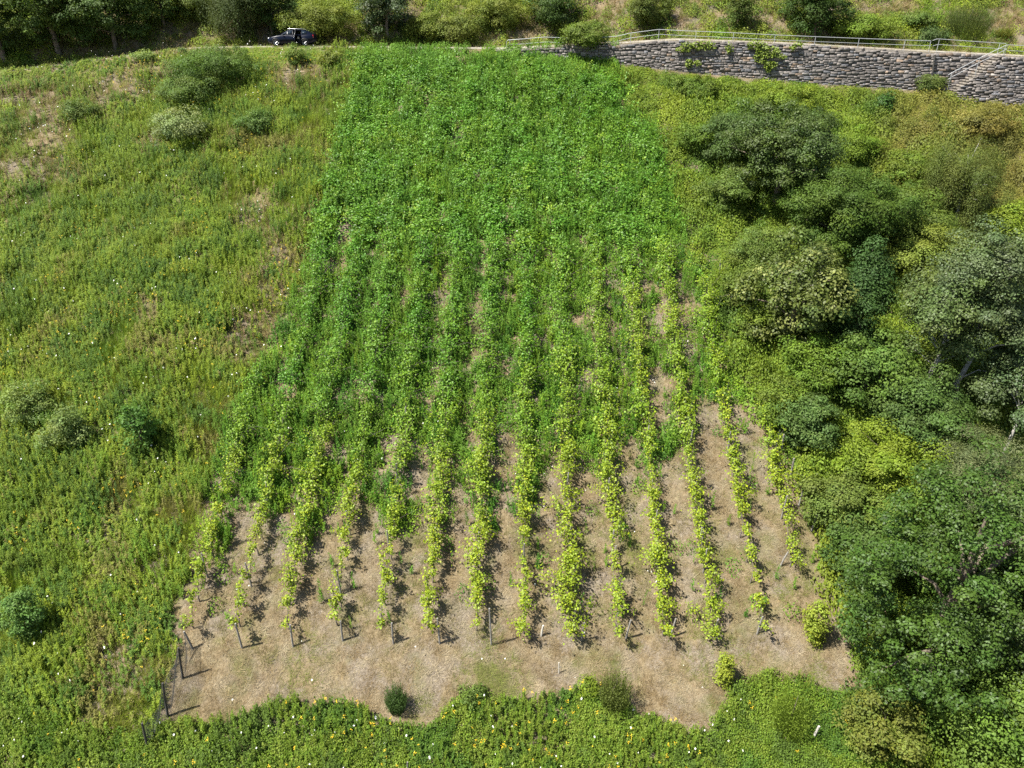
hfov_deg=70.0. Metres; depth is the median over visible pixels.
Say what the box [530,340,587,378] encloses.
grape vine
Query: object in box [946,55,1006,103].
stone steps
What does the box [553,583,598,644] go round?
grape vine
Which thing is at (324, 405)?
grape vine
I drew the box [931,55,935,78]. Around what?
drainpipe
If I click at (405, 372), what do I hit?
grape vine
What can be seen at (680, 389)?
grape vine
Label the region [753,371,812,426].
shrub
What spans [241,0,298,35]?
deciduous tree
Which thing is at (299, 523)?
grape vine
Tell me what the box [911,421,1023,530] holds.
willow tree
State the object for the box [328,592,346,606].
grape vine
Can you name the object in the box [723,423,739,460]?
grape vine
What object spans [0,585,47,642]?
shrub
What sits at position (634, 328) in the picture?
grape vine
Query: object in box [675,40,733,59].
wall creeper
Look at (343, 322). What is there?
grape vine
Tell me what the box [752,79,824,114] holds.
shrub
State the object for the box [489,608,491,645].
vineyard post
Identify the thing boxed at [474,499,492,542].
grape vine
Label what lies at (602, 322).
grape vine
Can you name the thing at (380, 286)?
grape vine
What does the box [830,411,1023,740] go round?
deciduous tree
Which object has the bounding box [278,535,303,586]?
grape vine
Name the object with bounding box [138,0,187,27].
deciduous tree
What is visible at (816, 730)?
leaning board
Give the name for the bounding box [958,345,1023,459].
aspen tree
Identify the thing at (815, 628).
shrub
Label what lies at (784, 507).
vineyard post
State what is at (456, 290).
grape vine
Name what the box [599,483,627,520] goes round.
grape vine
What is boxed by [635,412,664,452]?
grape vine
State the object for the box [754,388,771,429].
grape vine
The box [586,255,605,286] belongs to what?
grape vine
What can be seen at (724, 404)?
grape vine
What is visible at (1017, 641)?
deciduous tree
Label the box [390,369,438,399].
grape vine
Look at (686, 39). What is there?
track
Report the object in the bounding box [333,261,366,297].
grape vine
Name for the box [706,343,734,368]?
grape vine
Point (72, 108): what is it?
shrub
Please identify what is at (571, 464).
grape vine
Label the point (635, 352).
grape vine
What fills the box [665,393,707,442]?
grape vine
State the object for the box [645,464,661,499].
grape vine
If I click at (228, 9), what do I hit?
willow tree
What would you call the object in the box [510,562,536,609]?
grape vine
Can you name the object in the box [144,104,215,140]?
shrub
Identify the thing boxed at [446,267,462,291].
grape vine
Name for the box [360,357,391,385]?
grape vine
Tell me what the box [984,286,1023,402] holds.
aspen tree
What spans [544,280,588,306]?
grape vine
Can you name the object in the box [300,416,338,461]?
grape vine
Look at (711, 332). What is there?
grape vine
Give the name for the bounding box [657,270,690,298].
grape vine
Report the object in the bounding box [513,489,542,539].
grape vine
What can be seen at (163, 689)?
wire fence
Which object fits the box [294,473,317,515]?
grape vine
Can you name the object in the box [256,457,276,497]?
grape vine
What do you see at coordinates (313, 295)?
grape vine
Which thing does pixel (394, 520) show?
grape vine
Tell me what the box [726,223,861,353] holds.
deciduous tree
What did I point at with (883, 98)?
sapling
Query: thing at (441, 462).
grape vine
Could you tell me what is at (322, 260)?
grape vine
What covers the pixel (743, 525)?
grape vine
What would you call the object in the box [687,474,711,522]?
grape vine
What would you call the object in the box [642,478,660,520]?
grape vine
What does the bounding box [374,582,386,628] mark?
grape vine
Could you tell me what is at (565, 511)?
grape vine
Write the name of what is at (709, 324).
grape vine
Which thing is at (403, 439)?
grape vine
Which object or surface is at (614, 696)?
broom bush
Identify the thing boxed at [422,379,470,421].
grape vine
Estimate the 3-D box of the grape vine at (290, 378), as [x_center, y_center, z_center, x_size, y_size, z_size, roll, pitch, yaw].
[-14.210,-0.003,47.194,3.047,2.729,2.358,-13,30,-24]
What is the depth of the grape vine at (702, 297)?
51.43 m
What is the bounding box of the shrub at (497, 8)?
[464,0,536,33]
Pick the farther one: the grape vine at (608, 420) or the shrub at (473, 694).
the grape vine at (608, 420)
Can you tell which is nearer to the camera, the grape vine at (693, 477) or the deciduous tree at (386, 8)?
the grape vine at (693, 477)
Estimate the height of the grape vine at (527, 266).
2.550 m
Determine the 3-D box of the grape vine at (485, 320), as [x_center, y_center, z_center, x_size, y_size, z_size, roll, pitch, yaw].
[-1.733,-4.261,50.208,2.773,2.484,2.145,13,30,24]
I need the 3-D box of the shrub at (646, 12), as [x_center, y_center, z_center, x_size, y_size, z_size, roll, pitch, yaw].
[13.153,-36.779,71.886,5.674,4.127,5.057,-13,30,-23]
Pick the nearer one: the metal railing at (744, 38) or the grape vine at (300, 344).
the grape vine at (300, 344)
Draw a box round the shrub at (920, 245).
[880,217,978,284]
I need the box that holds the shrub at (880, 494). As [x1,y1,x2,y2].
[824,478,978,597]
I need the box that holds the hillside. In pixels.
[0,0,1023,767]
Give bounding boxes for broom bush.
[384,679,408,716]
[595,663,633,715]
[940,1,1003,40]
[993,28,1014,39]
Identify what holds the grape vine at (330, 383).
on the hillside
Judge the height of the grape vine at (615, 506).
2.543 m
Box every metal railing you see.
[506,29,930,51]
[933,39,1005,52]
[947,45,1006,90]
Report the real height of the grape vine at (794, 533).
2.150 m
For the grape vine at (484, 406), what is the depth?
46.45 m
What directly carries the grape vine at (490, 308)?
on the hillside
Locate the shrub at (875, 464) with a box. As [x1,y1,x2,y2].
[816,415,965,512]
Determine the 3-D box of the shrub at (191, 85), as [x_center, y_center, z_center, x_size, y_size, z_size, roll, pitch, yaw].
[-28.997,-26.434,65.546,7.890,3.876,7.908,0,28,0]
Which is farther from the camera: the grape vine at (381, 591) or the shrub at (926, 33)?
the shrub at (926, 33)
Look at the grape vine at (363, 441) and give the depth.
45.05 m
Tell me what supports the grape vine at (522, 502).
on the hillside
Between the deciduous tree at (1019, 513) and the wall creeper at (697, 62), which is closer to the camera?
the deciduous tree at (1019, 513)
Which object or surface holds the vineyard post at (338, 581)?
on the hillside
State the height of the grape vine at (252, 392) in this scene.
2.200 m
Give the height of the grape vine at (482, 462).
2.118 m
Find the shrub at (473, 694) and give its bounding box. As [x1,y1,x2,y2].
[457,681,487,711]
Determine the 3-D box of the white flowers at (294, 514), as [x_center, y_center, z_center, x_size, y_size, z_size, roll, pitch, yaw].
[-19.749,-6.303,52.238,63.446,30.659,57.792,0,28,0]
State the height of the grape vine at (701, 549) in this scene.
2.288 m
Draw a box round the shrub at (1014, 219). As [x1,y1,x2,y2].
[966,197,1023,263]
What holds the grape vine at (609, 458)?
on the hillside
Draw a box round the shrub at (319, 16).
[275,0,363,39]
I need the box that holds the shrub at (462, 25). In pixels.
[435,10,490,46]
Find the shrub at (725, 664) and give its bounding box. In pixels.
[712,648,737,690]
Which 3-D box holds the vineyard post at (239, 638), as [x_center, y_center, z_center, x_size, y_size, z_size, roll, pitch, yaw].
[-14.262,13.286,38.253,0.152,2.046,0.100,0,28,0]
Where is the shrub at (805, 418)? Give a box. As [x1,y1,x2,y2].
[771,392,844,455]
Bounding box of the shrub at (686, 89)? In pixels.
[668,73,722,98]
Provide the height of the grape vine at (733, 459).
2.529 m
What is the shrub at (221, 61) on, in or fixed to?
on the hillside
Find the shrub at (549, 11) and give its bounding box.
[522,0,582,26]
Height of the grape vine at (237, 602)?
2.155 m
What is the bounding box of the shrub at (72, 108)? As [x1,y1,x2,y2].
[50,96,106,123]
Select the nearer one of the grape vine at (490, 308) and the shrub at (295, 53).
the grape vine at (490, 308)
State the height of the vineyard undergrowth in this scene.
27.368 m
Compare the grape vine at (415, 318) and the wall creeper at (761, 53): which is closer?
the grape vine at (415, 318)
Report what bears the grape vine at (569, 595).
on the hillside
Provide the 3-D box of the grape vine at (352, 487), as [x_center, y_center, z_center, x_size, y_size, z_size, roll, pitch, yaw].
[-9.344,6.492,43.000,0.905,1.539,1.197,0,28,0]
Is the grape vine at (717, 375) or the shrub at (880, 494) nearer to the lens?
the shrub at (880, 494)
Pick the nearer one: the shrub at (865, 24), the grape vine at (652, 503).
the grape vine at (652, 503)
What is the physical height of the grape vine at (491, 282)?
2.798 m
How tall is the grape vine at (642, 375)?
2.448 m
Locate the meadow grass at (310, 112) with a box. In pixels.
[0,42,362,744]
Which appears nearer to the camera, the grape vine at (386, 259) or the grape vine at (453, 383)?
the grape vine at (453, 383)
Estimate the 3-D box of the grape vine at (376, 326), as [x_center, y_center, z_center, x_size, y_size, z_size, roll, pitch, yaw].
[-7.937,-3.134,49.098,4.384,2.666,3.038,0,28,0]
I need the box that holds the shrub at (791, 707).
[769,681,818,743]
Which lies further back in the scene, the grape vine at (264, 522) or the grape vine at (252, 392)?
the grape vine at (252, 392)
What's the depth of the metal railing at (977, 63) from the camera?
64.87 m
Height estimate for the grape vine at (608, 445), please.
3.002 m
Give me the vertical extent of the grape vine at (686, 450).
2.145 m
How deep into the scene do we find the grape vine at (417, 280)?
51.69 m
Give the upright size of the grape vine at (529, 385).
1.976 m
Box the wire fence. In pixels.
[141,631,192,747]
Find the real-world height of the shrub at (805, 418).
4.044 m
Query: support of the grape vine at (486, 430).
on the hillside
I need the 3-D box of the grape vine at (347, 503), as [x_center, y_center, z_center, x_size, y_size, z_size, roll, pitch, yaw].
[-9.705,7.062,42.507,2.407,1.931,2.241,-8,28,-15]
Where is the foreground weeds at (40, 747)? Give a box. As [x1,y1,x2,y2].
[0,665,897,767]
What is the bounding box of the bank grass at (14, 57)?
[0,0,1023,70]
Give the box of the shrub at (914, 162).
[875,143,950,188]
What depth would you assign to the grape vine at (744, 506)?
42.69 m
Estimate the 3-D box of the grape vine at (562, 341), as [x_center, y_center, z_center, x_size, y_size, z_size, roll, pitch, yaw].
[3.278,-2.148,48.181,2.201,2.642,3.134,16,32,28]
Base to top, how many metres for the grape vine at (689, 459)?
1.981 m
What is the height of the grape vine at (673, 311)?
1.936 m
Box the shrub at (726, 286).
[717,266,768,310]
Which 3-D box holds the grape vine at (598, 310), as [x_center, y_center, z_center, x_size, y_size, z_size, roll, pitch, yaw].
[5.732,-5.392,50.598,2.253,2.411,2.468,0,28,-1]
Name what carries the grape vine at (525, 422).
on the hillside
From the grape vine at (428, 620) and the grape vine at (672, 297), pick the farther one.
the grape vine at (672, 297)
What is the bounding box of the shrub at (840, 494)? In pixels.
[794,466,879,537]
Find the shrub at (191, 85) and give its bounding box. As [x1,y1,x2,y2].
[151,66,239,106]
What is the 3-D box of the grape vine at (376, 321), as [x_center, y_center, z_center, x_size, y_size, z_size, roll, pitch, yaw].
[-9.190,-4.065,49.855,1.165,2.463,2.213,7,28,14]
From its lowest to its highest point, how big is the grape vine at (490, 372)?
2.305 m
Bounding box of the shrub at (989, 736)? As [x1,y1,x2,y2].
[912,643,1023,767]
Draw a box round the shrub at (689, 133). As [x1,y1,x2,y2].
[671,120,719,153]
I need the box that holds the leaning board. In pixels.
[813,725,819,736]
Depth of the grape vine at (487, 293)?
51.52 m
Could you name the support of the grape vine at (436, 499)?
on the hillside
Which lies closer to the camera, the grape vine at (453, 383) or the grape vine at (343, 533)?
the grape vine at (343, 533)
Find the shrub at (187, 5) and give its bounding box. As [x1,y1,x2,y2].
[172,0,216,22]
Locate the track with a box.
[28,38,1021,68]
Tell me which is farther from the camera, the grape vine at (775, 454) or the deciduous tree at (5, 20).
the deciduous tree at (5, 20)
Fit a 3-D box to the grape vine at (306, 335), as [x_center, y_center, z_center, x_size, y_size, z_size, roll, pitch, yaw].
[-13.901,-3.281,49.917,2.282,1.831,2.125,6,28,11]
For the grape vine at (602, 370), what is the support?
on the hillside
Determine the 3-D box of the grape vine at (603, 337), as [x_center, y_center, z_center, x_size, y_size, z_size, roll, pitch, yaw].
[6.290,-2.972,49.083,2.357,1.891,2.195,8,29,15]
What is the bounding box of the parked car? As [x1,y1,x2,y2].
[268,28,317,45]
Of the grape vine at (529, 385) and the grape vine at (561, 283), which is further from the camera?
the grape vine at (561, 283)
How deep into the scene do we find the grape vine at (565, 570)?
40.13 m
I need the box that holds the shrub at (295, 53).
[281,42,312,65]
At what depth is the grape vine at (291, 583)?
39.66 m
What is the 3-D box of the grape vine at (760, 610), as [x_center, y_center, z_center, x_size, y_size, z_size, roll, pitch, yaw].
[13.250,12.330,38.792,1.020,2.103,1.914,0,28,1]
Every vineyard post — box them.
[201,553,207,577]
[235,623,242,648]
[245,562,251,587]
[289,624,293,647]
[336,570,341,593]
[340,620,343,641]
[391,622,393,643]
[437,618,440,643]
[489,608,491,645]
[625,619,631,638]
[756,616,762,634]
[780,495,787,519]
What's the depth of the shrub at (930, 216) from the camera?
53.41 m
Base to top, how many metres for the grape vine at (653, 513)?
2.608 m
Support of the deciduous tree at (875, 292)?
on the hillside
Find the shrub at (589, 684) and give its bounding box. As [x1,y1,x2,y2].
[575,671,600,699]
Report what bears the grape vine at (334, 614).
on the hillside
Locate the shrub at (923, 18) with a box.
[895,9,942,27]
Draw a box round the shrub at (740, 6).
[725,0,760,30]
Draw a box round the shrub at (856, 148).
[832,124,890,164]
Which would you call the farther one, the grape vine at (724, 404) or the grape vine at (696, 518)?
the grape vine at (724, 404)
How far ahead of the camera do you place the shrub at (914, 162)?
58.14 m
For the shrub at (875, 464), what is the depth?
41.70 m
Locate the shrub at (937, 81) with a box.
[914,74,950,92]
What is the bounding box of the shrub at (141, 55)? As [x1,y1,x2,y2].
[126,49,155,63]
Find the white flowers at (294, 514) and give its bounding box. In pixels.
[2,42,743,767]
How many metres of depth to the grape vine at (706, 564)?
40.36 m
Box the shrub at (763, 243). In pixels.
[722,223,799,274]
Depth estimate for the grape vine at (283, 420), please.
45.53 m
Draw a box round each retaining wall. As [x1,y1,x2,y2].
[496,40,992,91]
[994,56,1023,105]
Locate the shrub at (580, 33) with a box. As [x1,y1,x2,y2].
[559,19,614,50]
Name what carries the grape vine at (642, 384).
on the hillside
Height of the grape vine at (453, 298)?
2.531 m
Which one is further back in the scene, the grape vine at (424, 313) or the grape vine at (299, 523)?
the grape vine at (424, 313)
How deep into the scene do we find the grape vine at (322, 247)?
53.79 m
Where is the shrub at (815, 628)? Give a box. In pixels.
[800,599,832,649]
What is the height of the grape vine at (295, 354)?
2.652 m
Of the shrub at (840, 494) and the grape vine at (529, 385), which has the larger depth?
the grape vine at (529, 385)
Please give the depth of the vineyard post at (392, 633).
38.33 m
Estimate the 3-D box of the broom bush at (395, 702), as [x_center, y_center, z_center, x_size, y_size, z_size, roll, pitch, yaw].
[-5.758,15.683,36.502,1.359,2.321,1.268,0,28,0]
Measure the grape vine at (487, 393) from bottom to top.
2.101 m
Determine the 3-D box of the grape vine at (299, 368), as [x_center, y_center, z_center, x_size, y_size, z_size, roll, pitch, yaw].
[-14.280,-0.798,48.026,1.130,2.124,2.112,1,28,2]
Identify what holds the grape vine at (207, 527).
on the hillside
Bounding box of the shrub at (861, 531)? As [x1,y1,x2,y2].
[817,509,921,600]
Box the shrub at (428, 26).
[399,11,452,40]
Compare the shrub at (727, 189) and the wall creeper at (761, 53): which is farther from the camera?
the wall creeper at (761, 53)
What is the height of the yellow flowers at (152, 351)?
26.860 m
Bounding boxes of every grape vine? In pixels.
[179,589,196,629]
[186,558,202,601]
[190,541,209,584]
[196,503,225,539]
[198,514,216,557]
[208,501,225,517]
[214,461,234,495]
[215,437,255,475]
[217,417,259,453]
[224,398,256,424]
[226,394,295,439]
[227,406,262,440]
[228,580,244,629]
[234,564,249,607]
[236,356,272,385]
[236,370,262,403]
[238,548,254,582]
[246,513,262,555]
[247,503,267,542]
[250,478,273,515]
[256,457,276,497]
[257,433,312,478]
[263,421,284,455]
[266,360,313,397]
[275,386,301,419]
[276,591,294,631]
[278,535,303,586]
[278,569,312,608]
[280,338,305,372]
[280,520,318,566]
[284,326,306,357]
[285,352,303,382]
[288,493,313,540]
[291,278,333,313]
[292,457,328,496]
[293,319,321,346]
[294,441,330,481]
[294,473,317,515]
[298,258,358,295]
[298,293,321,323]
[299,383,337,419]
[300,232,342,269]
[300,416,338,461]
[307,252,325,280]
[307,361,344,402]
[312,401,347,441]
[314,326,360,369]
[314,346,361,382]
[320,323,355,353]
[323,299,364,338]
[326,287,364,317]
[326,580,339,625]
[328,269,369,309]
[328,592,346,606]
[329,483,363,519]
[329,508,355,544]
[331,547,344,583]
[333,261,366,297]
[337,546,351,559]
[341,250,371,277]
[341,368,385,399]
[343,453,379,485]
[344,418,380,458]
[344,484,360,499]
[349,237,367,266]
[350,291,399,322]
[352,402,371,437]
[359,312,420,356]
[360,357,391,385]
[360,387,380,417]
[362,323,403,371]
[364,306,384,338]
[366,405,426,441]
[369,275,394,306]
[371,263,400,293]
[372,259,398,280]
[374,429,425,476]
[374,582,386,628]
[375,543,397,584]
[376,562,389,605]
[381,239,395,264]
[383,479,404,515]
[383,494,411,539]
[385,523,394,559]
[387,350,424,388]
[389,463,401,496]
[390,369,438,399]
[393,333,435,372]
[394,423,413,459]
[395,306,430,336]
[397,483,458,522]
[398,392,411,423]
[400,276,432,303]
[401,270,428,293]
[401,320,452,355]
[407,248,436,280]
[407,295,435,320]
[407,333,459,371]
[408,369,468,402]
[411,229,465,267]
[417,579,439,633]
[418,435,462,474]
[419,567,442,607]
[420,460,455,494]
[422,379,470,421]
[422,397,464,445]
[423,498,445,547]
[424,519,445,567]
[426,538,440,582]
[429,296,471,336]
[433,316,470,357]
[436,424,456,456]
[437,286,475,323]
[438,359,470,387]
[441,247,486,278]
[441,313,501,356]
[442,234,477,267]
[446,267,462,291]
[448,276,462,303]
[450,508,503,568]
[457,439,495,476]
[463,463,500,496]
[465,543,489,587]
[465,557,489,608]
[467,416,531,463]
[468,332,525,368]
[468,386,500,424]
[469,302,508,339]
[470,354,518,385]
[470,590,483,630]
[473,291,504,320]
[473,403,526,441]
[474,481,484,517]
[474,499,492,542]
[476,279,507,310]
[479,372,493,402]
[481,249,503,278]
[481,257,514,292]
[484,236,526,269]
[490,444,544,480]
[503,399,547,439]
[507,377,537,402]
[507,379,543,419]
[507,596,532,642]
[510,424,543,457]
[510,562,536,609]
[511,492,588,551]
[512,229,546,267]
[512,475,535,516]
[513,248,558,281]
[513,353,546,385]
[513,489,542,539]
[514,329,543,355]
[514,530,531,567]
[515,267,540,293]
[516,284,541,310]
[516,303,544,324]
[516,309,548,338]
[516,333,536,367]
[516,459,537,496]
[517,566,532,581]
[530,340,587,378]
[531,288,572,320]
[531,546,591,591]
[534,549,583,615]
[542,325,583,369]
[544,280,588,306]
[544,309,594,334]
[544,312,581,352]
[545,363,585,395]
[545,397,581,434]
[546,237,578,270]
[547,255,582,296]
[547,442,601,478]
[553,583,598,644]
[554,257,569,280]
[554,427,592,462]
[554,461,582,499]
[557,383,604,420]
[557,482,573,518]
[557,532,598,571]
[570,338,615,367]
[572,461,631,499]
[577,354,618,401]
[578,239,613,271]
[578,288,608,321]
[579,281,609,309]
[581,304,618,336]
[582,265,613,289]
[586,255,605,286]
[587,408,630,461]
[588,322,618,351]
[588,375,626,417]
[591,354,609,382]
[596,437,619,482]
[597,303,649,335]
[599,333,650,367]
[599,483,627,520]
[601,406,619,437]
[602,564,635,615]
[604,491,628,540]
[606,271,645,297]
[606,555,620,588]
[609,235,644,270]
[609,526,621,564]
[609,589,624,636]
[613,250,652,285]
[614,276,650,309]
[622,380,660,419]
[627,317,647,351]
[628,294,650,326]
[629,526,674,568]
[632,300,686,340]
[633,347,649,381]
[635,362,650,399]
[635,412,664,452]
[640,492,671,537]
[641,396,659,436]
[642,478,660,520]
[645,442,654,474]
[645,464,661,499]
[648,245,681,285]
[649,542,677,587]
[649,569,680,613]
[653,584,681,641]
[654,238,710,271]
[656,340,688,367]
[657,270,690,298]
[660,299,690,323]
[663,317,721,353]
[664,282,680,311]
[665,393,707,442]
[667,387,699,420]
[668,363,688,403]
[672,354,695,383]
[679,445,708,478]
[679,457,710,498]
[681,425,697,457]
[681,499,707,539]
[684,301,721,336]
[685,596,729,646]
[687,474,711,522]
[693,519,712,562]
[695,269,750,305]
[697,537,723,587]
[697,571,728,611]
[698,290,718,320]
[702,319,728,350]
[703,350,724,385]
[705,380,733,422]
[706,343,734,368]
[717,386,730,397]
[717,405,740,440]
[719,433,752,475]
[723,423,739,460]
[724,458,757,499]
[730,468,754,516]
[735,496,752,537]
[744,522,759,562]
[745,542,763,583]
[750,592,769,606]
[751,593,773,633]
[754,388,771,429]
[754,450,806,485]
[762,416,777,447]
[762,457,803,506]
[766,424,787,463]
[778,495,799,527]
[783,508,800,545]
[785,528,806,570]
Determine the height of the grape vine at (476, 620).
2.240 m
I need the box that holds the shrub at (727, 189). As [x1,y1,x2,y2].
[689,162,760,211]
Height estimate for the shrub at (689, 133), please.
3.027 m
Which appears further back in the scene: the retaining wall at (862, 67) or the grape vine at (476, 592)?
the retaining wall at (862, 67)
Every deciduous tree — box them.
[0,0,31,64]
[0,0,97,56]
[53,0,154,50]
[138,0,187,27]
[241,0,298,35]
[352,0,415,39]
[714,96,853,208]
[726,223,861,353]
[773,0,860,40]
[775,162,931,264]
[809,322,936,421]
[823,234,903,365]
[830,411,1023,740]
[857,360,982,462]
[966,590,1023,718]
[974,459,1023,612]
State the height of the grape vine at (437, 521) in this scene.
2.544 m
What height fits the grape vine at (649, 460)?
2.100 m
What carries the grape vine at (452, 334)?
on the hillside
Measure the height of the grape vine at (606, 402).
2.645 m
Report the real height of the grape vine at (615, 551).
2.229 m
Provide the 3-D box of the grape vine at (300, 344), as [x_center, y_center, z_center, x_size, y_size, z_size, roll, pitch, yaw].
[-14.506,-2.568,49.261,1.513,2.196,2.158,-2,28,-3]
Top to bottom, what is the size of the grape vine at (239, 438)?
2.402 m
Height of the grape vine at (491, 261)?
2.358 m
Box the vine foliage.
[295,45,709,296]
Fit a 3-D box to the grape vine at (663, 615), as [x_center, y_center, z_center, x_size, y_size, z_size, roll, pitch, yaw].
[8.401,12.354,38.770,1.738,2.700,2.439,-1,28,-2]
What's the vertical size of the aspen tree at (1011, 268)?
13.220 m
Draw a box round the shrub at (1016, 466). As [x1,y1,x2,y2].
[981,441,1023,495]
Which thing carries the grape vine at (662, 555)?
on the hillside
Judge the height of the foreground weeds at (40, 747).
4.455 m
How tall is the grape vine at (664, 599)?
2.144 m
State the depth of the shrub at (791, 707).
35.88 m
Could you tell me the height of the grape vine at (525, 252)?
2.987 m
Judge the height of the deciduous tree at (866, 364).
6.005 m
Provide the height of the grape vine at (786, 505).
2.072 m
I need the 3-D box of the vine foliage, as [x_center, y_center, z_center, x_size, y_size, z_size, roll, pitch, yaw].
[-1.236,-19.331,60.733,33.918,15.700,27.760,0,28,0]
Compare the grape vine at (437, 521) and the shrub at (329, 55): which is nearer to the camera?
the grape vine at (437, 521)
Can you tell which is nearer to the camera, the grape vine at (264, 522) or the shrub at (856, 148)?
the grape vine at (264, 522)
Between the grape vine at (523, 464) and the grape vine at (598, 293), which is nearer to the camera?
the grape vine at (523, 464)
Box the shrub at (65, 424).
[28,400,98,450]
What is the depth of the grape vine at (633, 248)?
53.78 m
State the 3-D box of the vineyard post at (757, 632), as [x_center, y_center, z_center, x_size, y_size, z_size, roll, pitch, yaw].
[13.162,12.967,38.950,0.220,1.582,0.100,0,28,0]
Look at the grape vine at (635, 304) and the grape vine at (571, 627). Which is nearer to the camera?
the grape vine at (571, 627)
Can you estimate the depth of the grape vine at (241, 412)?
45.96 m
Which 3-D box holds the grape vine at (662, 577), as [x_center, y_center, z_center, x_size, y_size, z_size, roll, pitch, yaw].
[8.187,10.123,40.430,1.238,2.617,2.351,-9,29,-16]
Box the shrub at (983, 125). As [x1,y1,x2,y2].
[957,105,1023,141]
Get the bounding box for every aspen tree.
[885,240,1023,377]
[923,212,1023,400]
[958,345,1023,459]
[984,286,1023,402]
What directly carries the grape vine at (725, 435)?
on the hillside
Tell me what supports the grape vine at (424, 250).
on the hillside
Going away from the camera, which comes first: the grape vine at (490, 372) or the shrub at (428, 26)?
the grape vine at (490, 372)
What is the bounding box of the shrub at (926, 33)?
[917,24,955,47]
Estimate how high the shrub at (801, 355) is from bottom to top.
4.832 m
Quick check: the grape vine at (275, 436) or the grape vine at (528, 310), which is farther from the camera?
the grape vine at (528, 310)
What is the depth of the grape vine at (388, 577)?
40.15 m
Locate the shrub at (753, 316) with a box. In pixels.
[729,301,781,347]
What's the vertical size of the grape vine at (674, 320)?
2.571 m
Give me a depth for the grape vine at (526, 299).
51.01 m
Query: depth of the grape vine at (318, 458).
43.96 m
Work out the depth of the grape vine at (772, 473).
43.83 m
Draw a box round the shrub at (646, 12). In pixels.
[626,0,678,29]
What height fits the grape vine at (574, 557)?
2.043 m
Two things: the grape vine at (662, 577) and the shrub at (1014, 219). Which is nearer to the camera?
the grape vine at (662, 577)
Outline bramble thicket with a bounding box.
[617,64,1023,767]
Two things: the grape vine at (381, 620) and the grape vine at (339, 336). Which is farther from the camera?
the grape vine at (339, 336)
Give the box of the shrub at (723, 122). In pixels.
[697,110,770,164]
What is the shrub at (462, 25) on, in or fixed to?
on the hillside
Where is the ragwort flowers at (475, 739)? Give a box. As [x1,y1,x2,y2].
[33,681,846,767]
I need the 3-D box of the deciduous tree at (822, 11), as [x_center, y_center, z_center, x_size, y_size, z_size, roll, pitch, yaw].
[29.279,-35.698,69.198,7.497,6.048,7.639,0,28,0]
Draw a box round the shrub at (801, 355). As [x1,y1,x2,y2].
[770,332,862,401]
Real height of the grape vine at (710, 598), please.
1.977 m
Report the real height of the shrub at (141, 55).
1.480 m
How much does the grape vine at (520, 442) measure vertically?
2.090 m
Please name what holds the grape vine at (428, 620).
on the hillside
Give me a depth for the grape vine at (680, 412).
46.22 m
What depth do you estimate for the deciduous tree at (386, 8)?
72.90 m
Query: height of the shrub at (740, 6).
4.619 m
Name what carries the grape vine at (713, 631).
on the hillside
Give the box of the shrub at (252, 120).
[227,108,274,135]
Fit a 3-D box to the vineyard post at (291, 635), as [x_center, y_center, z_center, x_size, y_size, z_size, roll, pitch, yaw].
[-11.610,13.392,38.575,0.168,1.906,0.100,0,28,0]
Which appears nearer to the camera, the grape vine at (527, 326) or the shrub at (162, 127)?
the grape vine at (527, 326)
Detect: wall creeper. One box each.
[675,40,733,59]
[685,59,700,69]
[747,40,786,77]
[789,41,803,51]
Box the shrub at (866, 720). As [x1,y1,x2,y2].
[827,678,933,767]
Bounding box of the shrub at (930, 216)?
[859,178,965,245]
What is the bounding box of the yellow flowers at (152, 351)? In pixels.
[5,56,330,690]
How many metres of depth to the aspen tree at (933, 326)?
42.74 m
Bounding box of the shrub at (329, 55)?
[315,48,345,65]
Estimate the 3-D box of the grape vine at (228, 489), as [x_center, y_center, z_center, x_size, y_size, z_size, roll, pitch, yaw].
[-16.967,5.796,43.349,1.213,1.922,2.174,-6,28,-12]
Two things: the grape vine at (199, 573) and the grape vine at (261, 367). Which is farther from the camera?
the grape vine at (261, 367)
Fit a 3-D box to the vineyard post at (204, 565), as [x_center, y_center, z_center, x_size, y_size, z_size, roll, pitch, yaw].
[-17.001,10.165,40.521,0.102,2.036,0.085,0,28,0]
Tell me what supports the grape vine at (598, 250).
on the hillside
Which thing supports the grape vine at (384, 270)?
on the hillside
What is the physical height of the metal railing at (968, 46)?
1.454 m
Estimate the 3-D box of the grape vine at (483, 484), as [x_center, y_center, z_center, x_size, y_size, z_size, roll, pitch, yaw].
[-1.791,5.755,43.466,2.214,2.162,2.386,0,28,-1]
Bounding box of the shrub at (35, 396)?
[0,376,56,426]
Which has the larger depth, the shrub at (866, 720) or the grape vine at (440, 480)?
the grape vine at (440, 480)
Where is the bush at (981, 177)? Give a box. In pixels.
[917,134,1017,233]
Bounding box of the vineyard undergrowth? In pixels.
[187,35,802,623]
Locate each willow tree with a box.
[193,0,271,44]
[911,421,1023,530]
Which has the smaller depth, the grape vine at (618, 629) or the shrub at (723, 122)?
the grape vine at (618, 629)
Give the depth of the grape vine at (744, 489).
43.20 m
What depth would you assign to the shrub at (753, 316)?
49.04 m
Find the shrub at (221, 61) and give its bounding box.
[158,43,271,82]
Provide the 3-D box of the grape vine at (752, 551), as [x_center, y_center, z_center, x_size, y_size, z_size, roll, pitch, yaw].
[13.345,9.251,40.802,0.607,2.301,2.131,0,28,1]
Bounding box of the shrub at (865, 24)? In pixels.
[828,9,909,43]
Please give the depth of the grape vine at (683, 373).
47.61 m
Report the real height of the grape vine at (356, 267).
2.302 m
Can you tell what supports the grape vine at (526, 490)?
on the hillside
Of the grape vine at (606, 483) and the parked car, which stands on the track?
the parked car
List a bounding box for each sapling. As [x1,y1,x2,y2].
[112,401,162,450]
[874,91,897,112]

